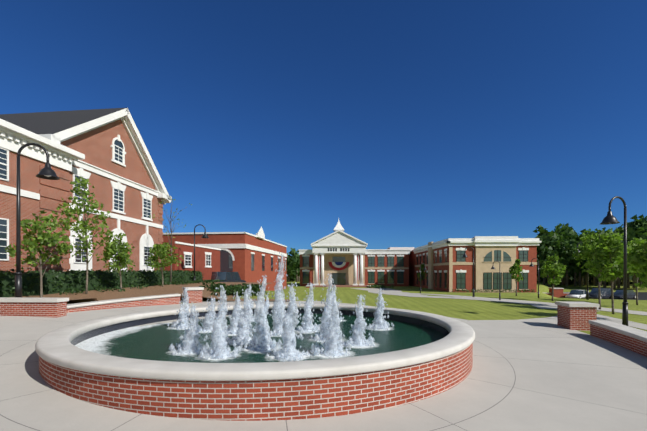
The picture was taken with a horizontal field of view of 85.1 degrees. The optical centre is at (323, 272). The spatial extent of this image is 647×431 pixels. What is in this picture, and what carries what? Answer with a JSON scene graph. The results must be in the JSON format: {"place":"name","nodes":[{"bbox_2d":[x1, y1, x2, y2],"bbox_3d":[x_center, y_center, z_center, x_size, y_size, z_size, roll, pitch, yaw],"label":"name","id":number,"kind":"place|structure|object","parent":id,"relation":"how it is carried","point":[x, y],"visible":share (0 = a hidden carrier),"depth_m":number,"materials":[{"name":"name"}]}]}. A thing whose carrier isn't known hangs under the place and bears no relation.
{"place":"outdoors","nodes":[
{"label":"outdoors","id":0,"kind":"place"},
{"bbox_2d":[0,301,646,430],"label":"plaza","id":1,"kind":"structure","parent":0,"point":[542,374],"depth_m":5.86,"materials":[{"name":"concrete"}]},
{"bbox_2d":[35,304,474,420],"bbox_3d":[-1.366,1.865,9.722,10.200,1.110,10.200,0,0,1],"label":"fountain","id":2,"kind":"object","parent":1,"relation":"on","point":[267,391],"visible":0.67,"depth_m":5.03,"materials":[{"name":"brick"}]},
{"bbox_2d":[75,313,445,362],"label":"water","id":3,"kind":"structure","parent":2,"relation":"in","point":[150,342],"depth_m":8.39,"materials":[{"name":"green liquid"}]},
{"bbox_2d":[167,251,393,361],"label":"water jets","id":4,"kind":"object","parent":3,"relation":"on","point":[284,327],"visible":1,"depth_m":7.73},
{"bbox_2d":[0,287,646,356],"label":"seat walls","id":5,"kind":"structure","parent":1,"relation":"on","point":[581,316],"depth_m":12.30,"materials":[{"name":"brick"}]},
{"bbox_2d":[0,0,646,255],"label":"sky","id":6,"kind":"structure","parent":0,"point":[403,123],"materials":[{"name":"blue"}]},
{"bbox_2d":[67,280,646,333],"bbox_3d":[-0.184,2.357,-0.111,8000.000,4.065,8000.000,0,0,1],"label":"ground","id":7,"kind":"structure","parent":0,"point":[467,309],"depth_m":22.16,"materials":[{"name":"green plant"}]},
{"bbox_2d":[0,108,171,272],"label":"building","id":8,"kind":"structure","parent":7,"relation":"on","point":[105,152],"depth_m":23.22,"materials":[{"name":"brick"}]},
{"bbox_2d":[22,282,289,303],"bbox_3d":[-8.704,1.231,22.941,14.201,0.660,21.000,0,0,1],"label":"bed","id":9,"kind":"object","parent":7,"relation":"on","point":[95,295],"visible":0.33,"depth_m":18.95,"materials":[{"name":"brown soil"}]},
{"bbox_2d":[5,176,191,297],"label":"trees","id":10,"kind":"object","parent":9,"relation":"on","point":[112,248],"visible":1,"depth_m":17.46,"materials":[{"name":"green plant"}]},
{"bbox_2d":[0,269,266,296],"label":"hedge","id":11,"kind":"object","parent":9,"relation":"on","point":[67,281],"visible":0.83,"depth_m":19.84,"materials":[{"name":"green plant"}]},
{"bbox_2d":[162,226,286,290],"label":"brick building","id":12,"kind":"structure","parent":7,"relation":"on","point":[247,257],"depth_m":42.04,"materials":[{"name":"brick"}]},
{"bbox_2d":[15,143,628,325],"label":"lamps","id":13,"kind":"object","parent":7,"relation":"on","point":[47,171],"visible":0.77,"depth_m":13.84,"materials":[{"name":"black metal"}]},
{"bbox_2d":[298,219,541,291],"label":"building","id":14,"kind":"structure","parent":7,"relation":"on","point":[344,259],"depth_m":72.10,"materials":[{"name":"red brick"}]},
{"bbox_2d":[211,272,646,299],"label":"cars","id":15,"kind":"object","parent":7,"relation":"on","point":[557,292],"visible":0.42,"depth_m":58.04,"materials":[{"name":"grey metal"}]},
{"bbox_2d":[369,284,537,292],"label":"shrubs","id":16,"kind":"object","parent":7,"relation":"on","point":[392,286],"visible":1,"depth_m":57.74,"materials":[{"name":"green plant"}]},
{"bbox_2d":[287,214,646,287],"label":"trees","id":17,"kind":"object","parent":7,"relation":"on","point":[561,242],"visible":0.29,"depth_m":100.59,"materials":[{"name":"green plant"}]},
{"bbox_2d":[417,229,646,313],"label":"trees","id":18,"kind":"object","parent":7,"relation":"on","point":[606,250],"visible":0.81,"depth_m":18.71,"materials":[{"name":"green plant"}]},
{"bbox_2d":[351,288,556,308],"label":"path","id":19,"kind":"structure","parent":0,"point":[388,291],"depth_m":26.77,"materials":[{"name":"concrete"}]},
{"bbox_2d":[409,293,646,314],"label":"path","id":20,"kind":"structure","parent":0,"point":[620,311],"depth_m":23.70,"materials":[{"name":"concrete"}]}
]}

